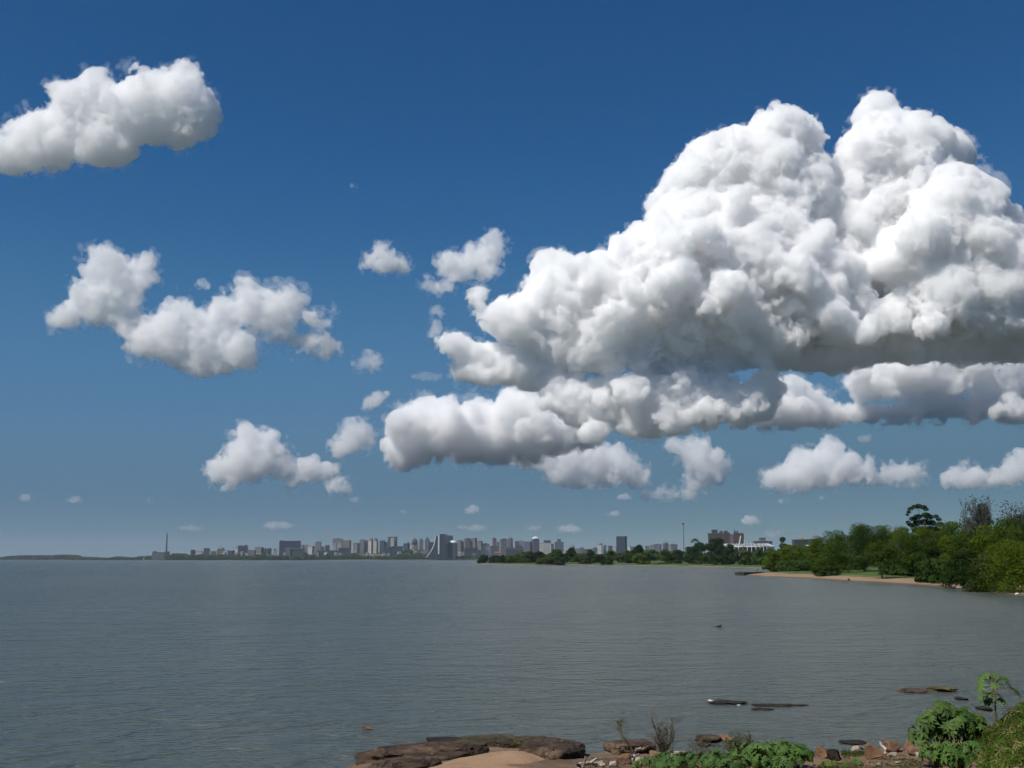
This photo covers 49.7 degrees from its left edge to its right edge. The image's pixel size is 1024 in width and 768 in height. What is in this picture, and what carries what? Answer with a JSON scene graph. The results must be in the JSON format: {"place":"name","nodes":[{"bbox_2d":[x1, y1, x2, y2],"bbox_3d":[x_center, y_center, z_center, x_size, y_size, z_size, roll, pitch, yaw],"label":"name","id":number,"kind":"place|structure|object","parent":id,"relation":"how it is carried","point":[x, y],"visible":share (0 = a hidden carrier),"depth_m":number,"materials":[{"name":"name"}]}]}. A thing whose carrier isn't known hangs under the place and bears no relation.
{"place":"outdoors","nodes":[
{"label":"outdoors","id":0,"kind":"place"},
{"bbox_2d":[61,552,900,559],"bbox_3d":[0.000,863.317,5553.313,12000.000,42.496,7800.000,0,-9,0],"label":"city ground","id":1,"kind":"structure","parent":0,"point":[364,554],"depth_m":4463.92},
{"bbox_2d":[152,551,169,559],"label":"power station","id":2,"kind":"object","parent":1,"relation":"on","point":[156,555],"visible":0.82,"depth_m":4892.15,"materials":[{"name":"grey stone"}]},
{"bbox_2d":[279,540,304,556],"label":"office block","id":3,"kind":"structure","parent":1,"relation":"on","point":[283,545],"depth_m":4650.72,"materials":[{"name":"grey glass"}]},
{"bbox_2d":[164,552,505,559],"bbox_3d":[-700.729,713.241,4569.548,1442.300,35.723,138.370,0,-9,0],"label":"distant woods","id":4,"kind":"object","parent":1,"relation":"on","point":[186,556],"visible":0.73,"depth_m":4512.59,"materials":[{"name":"plant"}]},
{"bbox_2d":[391,546,402,555],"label":"apartment block","id":5,"kind":"structure","parent":1,"relation":"on","point":[395,549],"depth_m":4846.20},
{"bbox_2d":[427,534,445,558],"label":"curved tower","id":6,"kind":"structure","parent":1,"relation":"on","point":[439,546],"depth_m":4451.67,"materials":[{"name":"white paint"}]},
{"bbox_2d":[447,540,457,558],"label":"office block","id":7,"kind":"structure","parent":1,"relation":"on","point":[452,549],"depth_m":4471.14,"materials":[{"name":"grey glass"}]},
{"bbox_2d":[464,548,477,555],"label":"apartment block","id":8,"kind":"structure","parent":1,"relation":"on","point":[470,551],"depth_m":4647.10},
{"bbox_2d":[482,543,489,557],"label":"apartment block","id":9,"kind":"structure","parent":1,"relation":"on","point":[485,548],"depth_m":4253.42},
{"bbox_2d":[499,538,506,554],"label":"apartment block","id":10,"kind":"structure","parent":1,"relation":"on","point":[502,545],"depth_m":4898.94,"materials":[{"name":"concrete"}]},
{"bbox_2d":[506,547,523,555],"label":"banded building","id":11,"kind":"structure","parent":1,"relation":"on","point":[512,550],"depth_m":4301.64,"materials":[{"name":"grey tile"}]},
{"bbox_2d":[531,537,538,552],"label":"apartment block","id":12,"kind":"structure","parent":1,"relation":"on","point":[535,544],"depth_m":4652.71,"materials":[{"name":"concrete"}]},
{"bbox_2d":[543,540,550,554],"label":"apartment block","id":13,"kind":"structure","parent":1,"relation":"on","point":[546,547],"depth_m":4551.41,"materials":[{"name":"concrete"}]},
{"bbox_2d":[616,536,626,552],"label":"office block","id":14,"kind":"structure","parent":1,"relation":"on","point":[621,543],"depth_m":3267.43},
{"bbox_2d":[0,560,1023,767],"bbox_3d":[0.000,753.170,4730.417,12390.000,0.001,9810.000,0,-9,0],"label":"water","id":15,"kind":"structure","parent":0,"point":[213,663],"depth_m":57.36,"materials":[{"name":"liquid"}]},
{"bbox_2d":[0,554,99,559],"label":"distant woods","id":16,"kind":"object","parent":15,"relation":"on","point":[44,557],"visible":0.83,"depth_m":6338.21,"materials":[{"name":"green plant"}]},
{"bbox_2d":[70,555,151,559],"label":"distant woods","id":17,"kind":"object","parent":15,"relation":"on","point":[149,557],"visible":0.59,"depth_m":5144.14,"materials":[{"name":"plant"}]},
{"bbox_2d":[425,736,461,741],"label":"boulder","id":18,"kind":"object","parent":15,"relation":"on","point":[440,739],"visible":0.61,"depth_m":30.53,"materials":[{"name":"stone"}]},
{"bbox_2d":[694,734,721,741],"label":"rock","id":19,"kind":"object","parent":15,"relation":"on","point":[710,738],"visible":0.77,"depth_m":30.63,"materials":[{"name":"stone"}]},
{"bbox_2d":[706,700,746,704],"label":"rock","id":20,"kind":"object","parent":15,"relation":"on","point":[729,702],"visible":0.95,"depth_m":38.52,"materials":[{"name":"stone"}]},
{"bbox_2d":[750,704,805,706],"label":"rock","id":21,"kind":"object","parent":15,"relation":"on","point":[773,705],"visible":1,"depth_m":38.01,"materials":[{"name":"stone"}]},
{"bbox_2d":[838,739,866,744],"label":"rock","id":22,"kind":"object","parent":15,"relation":"on","point":[854,742],"visible":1,"depth_m":30.39,"materials":[{"name":"stone"}]},
{"bbox_2d":[896,688,927,692],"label":"rock","id":23,"kind":"object","parent":15,"relation":"on","point":[910,690],"visible":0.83,"depth_m":41.95,"materials":[{"name":"stone"}]},
{"bbox_2d":[925,686,957,691],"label":"rock","id":24,"kind":"object","parent":15,"relation":"on","point":[941,689],"visible":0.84,"depth_m":42.16,"materials":[{"name":"stone"}]},
{"bbox_2d":[0,0,1023,557],"label":"sky","id":25,"kind":"structure","parent":0,"point":[585,274],"materials":[{"name":"blue"}]},
{"bbox_2d":[479,560,881,568],"bbox_3d":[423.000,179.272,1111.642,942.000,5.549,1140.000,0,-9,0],"label":"bank ground","id":26,"kind":"structure","parent":0,"point":[683,564],"depth_m":822.46,"materials":[{"name":"green plant"}]},
{"bbox_2d":[519,551,536,562],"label":"shrub","id":27,"kind":"object","parent":26,"relation":"on","point":[530,557],"visible":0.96,"depth_m":1044.16,"materials":[{"name":"green plant"}]},
{"bbox_2d":[544,556,558,564],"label":"shrub","id":28,"kind":"object","parent":26,"relation":"on","point":[550,561],"visible":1,"depth_m":886.97,"materials":[{"name":"green plant"}]},
{"bbox_2d":[554,553,568,564],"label":"broadleaf tree","id":29,"kind":"object","parent":26,"relation":"on","point":[561,558],"visible":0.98,"depth_m":892.03,"materials":[{"name":"green plant"}]},
{"bbox_2d":[578,555,592,563],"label":"shrub","id":30,"kind":"object","parent":26,"relation":"on","point":[585,559],"visible":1,"depth_m":916.74,"materials":[{"name":"green plant"}]},
{"bbox_2d":[591,554,605,562],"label":"broadleaf tree","id":31,"kind":"object","parent":26,"relation":"on","point":[598,558],"visible":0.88,"depth_m":946.08,"materials":[{"name":"green plant"}]},
{"bbox_2d":[631,553,650,563],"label":"broadleaf tree","id":32,"kind":"object","parent":26,"relation":"on","point":[639,558],"visible":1,"depth_m":857.82,"materials":[{"name":"green plant"}]},
{"bbox_2d":[508,550,775,560],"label":"distant woods","id":33,"kind":"object","parent":26,"relation":"on","point":[604,554],"visible":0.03,"depth_m":1500.04,"materials":[{"name":"plant"}]},
{"bbox_2d":[643,549,658,560],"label":"broadleaf tree","id":34,"kind":"object","parent":26,"relation":"on","point":[651,554],"visible":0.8,"depth_m":1045.26,"materials":[{"name":"green plant"}]},
{"bbox_2d":[654,549,670,560],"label":"broadleaf tree","id":35,"kind":"object","parent":26,"relation":"on","point":[664,552],"visible":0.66,"depth_m":1026.19,"materials":[{"name":"green plant"}]},
{"bbox_2d":[661,555,678,562],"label":"shrub","id":36,"kind":"object","parent":26,"relation":"on","point":[669,558],"visible":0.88,"depth_m":887.21,"materials":[{"name":"green plant"}]},
{"bbox_2d":[689,542,706,560],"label":"broadleaf tree","id":37,"kind":"object","parent":26,"relation":"on","point":[698,547],"visible":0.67,"depth_m":917.41,"materials":[{"name":"green plant"}]},
{"bbox_2d":[695,554,714,563],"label":"broadleaf tree","id":38,"kind":"object","parent":26,"relation":"on","point":[707,559],"visible":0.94,"depth_m":778.57,"materials":[{"name":"green plant"}]},
{"bbox_2d":[703,538,730,559],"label":"broadleaf tree","id":39,"kind":"object","parent":26,"relation":"on","point":[718,547],"visible":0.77,"depth_m":886.59,"materials":[{"name":"green plant"}]},
{"bbox_2d":[711,555,730,564],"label":"shrub","id":40,"kind":"object","parent":26,"relation":"on","point":[723,559],"visible":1,"depth_m":738.07,"materials":[{"name":"green plant"}]},
{"bbox_2d":[724,544,739,556],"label":"broadleaf tree","id":41,"kind":"object","parent":26,"relation":"on","point":[729,549],"visible":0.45,"depth_m":848.91,"materials":[{"name":"green plant"}]},
{"bbox_2d":[729,553,741,563],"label":"shrub","id":42,"kind":"object","parent":26,"relation":"on","point":[734,558],"visible":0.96,"depth_m":748.68,"materials":[{"name":"green plant"}]},
{"bbox_2d":[738,550,752,561],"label":"broadleaf tree","id":43,"kind":"object","parent":26,"relation":"on","point":[745,554],"visible":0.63,"depth_m":788.85,"materials":[{"name":"green plant"}]},
{"bbox_2d":[724,536,773,551],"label":"stadium","id":44,"kind":"object","parent":26,"relation":"on","point":[753,547],"visible":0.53,"depth_m":1549.99,"materials":[{"name":"white paint"}]},
{"bbox_2d":[792,537,807,548],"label":"office block","id":45,"kind":"structure","parent":26,"relation":"on","point":[801,541],"depth_m":1485.19,"materials":[{"name":"grey glass"}]},
{"bbox_2d":[347,699,1023,767],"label":"bank ground","id":46,"kind":"structure","parent":0,"point":[560,763],"depth_m":25.39,"materials":[{"name":"soil"}]},
{"bbox_2d":[369,756,441,767],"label":"boulder","id":47,"kind":"object","parent":46,"relation":"on","point":[410,762],"visible":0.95,"depth_m":24.59,"materials":[{"name":"brown stone"}]},
{"bbox_2d":[354,743,466,765],"bbox_3d":[-2.276,9.114,26.591,2.699,0.761,2.151,-4,-10,22],"label":"boulder","id":48,"kind":"object","parent":46,"relation":"on","point":[375,754],"visible":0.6,"depth_m":26.06,"materials":[{"name":"brown stone"}]},
{"bbox_2d":[408,741,489,755],"bbox_3d":[-1.531,8.995,26.750,1.988,0.580,1.341,-3,-9,16],"label":"boulder","id":49,"kind":"object","parent":46,"relation":"on","point":[471,748],"visible":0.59,"depth_m":26.59,"materials":[{"name":"brown stone"}]},
{"bbox_2d":[429,751,545,767],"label":"sand","id":50,"kind":"structure","parent":46,"relation":"on","point":[500,759],"depth_m":25.10,"materials":[{"name":"sand"}]},
{"bbox_2d":[456,734,519,747],"bbox_3d":[-0.501,9.640,29.473,2.104,0.411,1.600,0,-9,0],"label":"boulder","id":51,"kind":"object","parent":46,"relation":"on","point":[499,740],"visible":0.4,"depth_m":29.25,"materials":[{"name":"stone"}]},
{"bbox_2d":[511,736,545,747],"bbox_3d":[0.555,9.478,28.880,1.159,0.500,1.000,0,-9,0],"label":"boulder","id":52,"kind":"object","parent":46,"relation":"on","point":[518,742],"visible":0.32,"depth_m":28.68,"materials":[{"name":"stone"}]},
{"bbox_2d":[519,737,585,759],"bbox_3d":[0.962,9.021,26.835,1.838,0.673,1.850,-9,-12,43],"label":"boulder","id":53,"kind":"object","parent":46,"relation":"on","point":[550,748],"visible":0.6,"depth_m":26.39,"materials":[{"name":"brown stone"}]},
{"bbox_2d":[576,758,602,767],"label":"driftwood","id":54,"kind":"object","parent":46,"relation":"on","point":[587,763],"visible":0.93,"depth_m":24.54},
{"bbox_2d":[589,756,652,767],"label":"ground litter","id":55,"kind":"object","parent":46,"relation":"on","point":[603,758],"visible":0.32,"depth_m":24.95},
{"bbox_2d":[617,753,630,764],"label":"stone","id":56,"kind":"object","parent":46,"relation":"on","point":[625,758],"visible":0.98,"depth_m":24.81,"materials":[{"name":"stone"}]},
{"bbox_2d":[612,712,635,754],"bbox_3d":[2.776,8.712,27.582,0.583,1.132,0.428,-6,-11,35],"label":"dry weed","id":57,"kind":"object","parent":46,"relation":"on","point":[619,729],"visible":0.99,"depth_m":27.61,"materials":[{"name":"brown plant"}]},
{"bbox_2d":[603,739,655,754],"bbox_3d":[2.980,9.333,28.058,1.374,0.574,1.300,0,-9,0],"label":"boulder","id":58,"kind":"object","parent":46,"relation":"on","point":[618,747],"visible":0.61,"depth_m":27.63,"materials":[{"name":"brown stone"}]},
{"bbox_2d":[638,707,689,755],"bbox_3d":[3.562,8.255,26.085,1.300,1.227,0.661,0,-9,0],"label":"dry weed","id":59,"kind":"object","parent":46,"relation":"on","point":[660,744],"visible":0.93,"depth_m":26.04,"materials":[{"name":"brown plant"}]},
{"bbox_2d":[641,749,765,767],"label":"castor bush","id":60,"kind":"object","parent":46,"relation":"on","point":[716,760],"visible":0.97,"depth_m":23.70,"materials":[{"name":"green plant"}]},
{"bbox_2d":[713,727,764,760],"bbox_3d":[5.244,8.305,25.531,1.156,0.872,0.688,-2,-9,14],"label":"dry weed","id":61,"kind":"object","parent":46,"relation":"on","point":[730,745],"visible":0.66,"depth_m":25.47,"materials":[{"name":"brown plant"}]},
{"bbox_2d":[727,739,814,767],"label":"castor bush","id":62,"kind":"object","parent":46,"relation":"on","point":[781,754],"visible":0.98,"depth_m":24.07,"materials":[{"name":"green plant"}]},
{"bbox_2d":[814,745,826,758],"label":"stone","id":63,"kind":"object","parent":46,"relation":"on","point":[820,752],"visible":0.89,"depth_m":26.04,"materials":[{"name":"stone"}]},
{"bbox_2d":[826,749,840,760],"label":"stone","id":64,"kind":"object","parent":46,"relation":"on","point":[833,754],"visible":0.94,"depth_m":25.85,"materials":[{"name":"stone"}]},
{"bbox_2d":[820,760,849,767],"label":"castor bush","id":65,"kind":"object","parent":46,"relation":"on","point":[830,764],"visible":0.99,"depth_m":24.63,"materials":[{"name":"green plant"}]},
{"bbox_2d":[864,743,885,759],"bbox_3d":[8.455,8.578,25.770,0.455,0.403,0.416,-2,-9,12],"label":"stone","id":66,"kind":"object","parent":46,"relation":"on","point":[874,752],"visible":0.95,"depth_m":25.62,"materials":[{"name":"stone"}]},
{"bbox_2d":[882,740,900,752],"bbox_3d":[9.340,8.907,27.117,0.416,0.349,0.402,1,-9,-7],"label":"stone","id":67,"kind":"object","parent":46,"relation":"on","point":[891,746],"visible":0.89,"depth_m":27.03,"materials":[{"name":"stone"}]},
{"bbox_2d":[841,753,943,767],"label":"ground litter","id":68,"kind":"object","parent":46,"relation":"on","point":[895,760],"visible":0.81,"depth_m":25.22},
{"bbox_2d":[907,700,988,767],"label":"castor bush","id":69,"kind":"object","parent":46,"relation":"on","point":[940,720],"visible":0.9,"depth_m":24.55,"materials":[{"name":"green plant"}]},
{"bbox_2d":[918,740,984,767],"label":"castor bush","id":70,"kind":"object","parent":46,"relation":"on","point":[952,754],"visible":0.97,"depth_m":23.24,"materials":[{"name":"green plant"}]},
{"bbox_2d":[976,672,1020,719],"bbox_3d":[11.147,7.258,25.412,1.018,1.217,0.616,0,-9,0],"label":"castor sapling","id":71,"kind":"object","parent":46,"relation":"on","point":[994,685],"visible":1,"depth_m":25.42,"materials":[{"name":"green plant"}]},
{"bbox_2d":[974,699,1023,767],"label":"grass","id":72,"kind":"structure","parent":46,"relation":"on","point":[1018,719],"depth_m":22.47,"materials":[{"name":"plant"}]},
{"bbox_2d":[840,749,864,757],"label":"grass","id":73,"kind":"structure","parent":0,"point":[845,753],"depth_m":26.34,"materials":[{"name":"green plant"}]},
{"bbox_2d":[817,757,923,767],"bbox_3d":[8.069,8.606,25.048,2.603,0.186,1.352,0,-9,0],"label":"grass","id":74,"kind":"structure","parent":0,"point":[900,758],"depth_m":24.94,"materials":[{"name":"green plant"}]},
{"bbox_2d":[747,566,1023,595],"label":"shore ground","id":75,"kind":"structure","parent":0,"point":[871,575],"depth_m":271.63,"materials":[{"name":"sand"}]},
{"bbox_2d":[764,550,785,571],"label":"shrub","id":76,"kind":"object","parent":75,"relation":"on","point":[772,557],"visible":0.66,"depth_m":433.58,"materials":[{"name":"green plant"}]},
{"bbox_2d":[778,550,804,560],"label":"shrub","id":77,"kind":"object","parent":75,"relation":"on","point":[794,555],"visible":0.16,"depth_m":413.89,"materials":[{"name":"green plant"}]},
{"bbox_2d":[781,544,804,554],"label":"broadleaf tree","id":78,"kind":"object","parent":75,"relation":"on","point":[791,547],"visible":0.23,"depth_m":513.04,"materials":[{"name":"green plant"}]},
{"bbox_2d":[802,535,825,559],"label":"broadleaf tree","id":79,"kind":"object","parent":75,"relation":"on","point":[813,547],"visible":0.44,"depth_m":380.05,"materials":[{"name":"green plant"}]},
{"bbox_2d":[774,557,860,571],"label":"undergrowth","id":80,"kind":"object","parent":75,"relation":"on","point":[795,564],"visible":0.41,"depth_m":372.82,"materials":[{"name":"green plant"}]},
{"bbox_2d":[811,565,841,575],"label":"shrub","id":81,"kind":"object","parent":75,"relation":"on","point":[827,570],"visible":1,"depth_m":290.65,"materials":[{"name":"green plant"}]},
{"bbox_2d":[816,529,852,565],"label":"broadleaf tree","id":82,"kind":"object","parent":75,"relation":"on","point":[838,535],"visible":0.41,"depth_m":368.03,"materials":[{"name":"green plant"}]},
{"bbox_2d":[808,540,864,572],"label":"broadleaf tree","id":83,"kind":"object","parent":75,"relation":"on","point":[833,555],"visible":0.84,"depth_m":313.28,"materials":[{"name":"green plant"}]},
{"bbox_2d":[842,527,880,571],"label":"broadleaf tree","id":84,"kind":"object","parent":75,"relation":"on","point":[859,542],"visible":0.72,"depth_m":325.86,"materials":[{"name":"green plant"}]},
{"bbox_2d":[848,522,877,569],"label":"broadleaf tree","id":85,"kind":"object","parent":75,"relation":"on","point":[864,527],"visible":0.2,"depth_m":348.14,"materials":[{"name":"green plant"}]},
{"bbox_2d":[854,542,905,578],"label":"broadleaf tree","id":86,"kind":"object","parent":75,"relation":"on","point":[878,550],"visible":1,"depth_m":251.80,"materials":[{"name":"green plant"}]},
{"bbox_2d":[867,525,896,566],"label":"broadleaf tree","id":87,"kind":"object","parent":75,"relation":"on","point":[882,532],"visible":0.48,"depth_m":347.67,"materials":[{"name":"green plant"}]},
{"bbox_2d":[757,516,1017,566],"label":"distant woods","id":88,"kind":"object","parent":75,"relation":"on","point":[911,532],"visible":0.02,"depth_m":511.69,"materials":[{"name":"green plant"}]},
{"bbox_2d":[878,560,918,575],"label":"undergrowth","id":89,"kind":"object","parent":75,"relation":"on","point":[897,571],"visible":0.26,"depth_m":270.61,"materials":[{"name":"green plant"}]},
{"bbox_2d":[885,526,914,560],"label":"broadleaf tree","id":90,"kind":"object","parent":75,"relation":"on","point":[900,532],"visible":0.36,"depth_m":326.13,"materials":[{"name":"green plant"}]},
{"bbox_2d":[896,533,929,576],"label":"broadleaf tree","id":91,"kind":"object","parent":75,"relation":"on","point":[911,540],"visible":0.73,"depth_m":258.41,"materials":[{"name":"green plant"}]},
{"bbox_2d":[905,503,943,537],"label":"broadleaf tree","id":92,"kind":"object","parent":75,"relation":"on","point":[926,521],"visible":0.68,"depth_m":297.55,"materials":[{"name":"green plant"}]},
{"bbox_2d":[908,525,940,553],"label":"broadleaf tree","id":93,"kind":"object","parent":75,"relation":"on","point":[924,533],"visible":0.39,"depth_m":286.06,"materials":[{"name":"green plant"}]},
{"bbox_2d":[916,539,945,567],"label":"broadleaf tree","id":94,"kind":"object","parent":75,"relation":"on","point":[931,550],"visible":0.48,"depth_m":224.82,"materials":[{"name":"green plant"}]},
{"bbox_2d":[931,521,961,550],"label":"broadleaf tree","id":95,"kind":"object","parent":75,"relation":"on","point":[949,530],"visible":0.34,"depth_m":286.76,"materials":[{"name":"green plant"}]},
{"bbox_2d":[937,535,958,558],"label":"broadleaf tree","id":96,"kind":"object","parent":75,"relation":"on","point":[945,541],"visible":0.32,"depth_m":218.96,"materials":[{"name":"green plant"}]},
{"bbox_2d":[938,549,978,587],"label":"shrub","id":97,"kind":"object","parent":75,"relation":"on","point":[957,571],"visible":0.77,"depth_m":188.66,"materials":[{"name":"green plant"}]},
{"bbox_2d":[944,530,983,559],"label":"broadleaf tree","id":98,"kind":"object","parent":75,"relation":"on","point":[962,538],"visible":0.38,"depth_m":211.95,"materials":[{"name":"green plant"}]},
{"bbox_2d":[958,499,974,549],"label":"sparse tree","id":99,"kind":"object","parent":75,"relation":"on","point":[965,523],"visible":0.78,"depth_m":260.10,"materials":[{"name":"grey plant"}]},
{"bbox_2d":[914,557,1022,583],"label":"undergrowth","id":100,"kind":"object","parent":75,"relation":"on","point":[935,566],"visible":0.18,"depth_m":214.32,"materials":[{"name":"green plant"}]},
{"bbox_2d":[960,495,997,535],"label":"sparse tree","id":101,"kind":"object","parent":75,"relation":"on","point":[978,519],"visible":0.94,"depth_m":253.11,"materials":[{"name":"grey plant"}]},
{"bbox_2d":[972,503,992,550],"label":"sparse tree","id":102,"kind":"object","parent":75,"relation":"on","point":[986,514],"visible":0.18,"depth_m":259.48,"materials":[{"name":"grey plant"}]},
{"bbox_2d":[961,552,1009,591],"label":"shrub","id":103,"kind":"object","parent":75,"relation":"on","point":[971,584],"visible":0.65,"depth_m":169.11,"materials":[{"name":"green plant"}]},
{"bbox_2d":[963,524,1015,557],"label":"broadleaf tree","id":104,"kind":"object","parent":75,"relation":"on","point":[981,541],"visible":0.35,"depth_m":202.76,"materials":[{"name":"green plant"}]},
{"bbox_2d":[976,538,1023,592],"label":"shrub","id":105,"kind":"object","parent":75,"relation":"on","point":[1005,560],"visible":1,"depth_m":161.58,"materials":[{"name":"green plant"}]},
{"bbox_2d":[977,517,1023,585],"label":"broadleaf tree","id":106,"kind":"object","parent":75,"relation":"on","point":[1008,533],"visible":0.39,"depth_m":187.95,"materials":[{"name":"green plant"}]},
{"bbox_2d":[998,498,1023,541],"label":"sparse tree","id":107,"kind":"object","parent":75,"relation":"on","point":[1019,516],"visible":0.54,"depth_m":248.35,"materials":[{"name":"green plant"}]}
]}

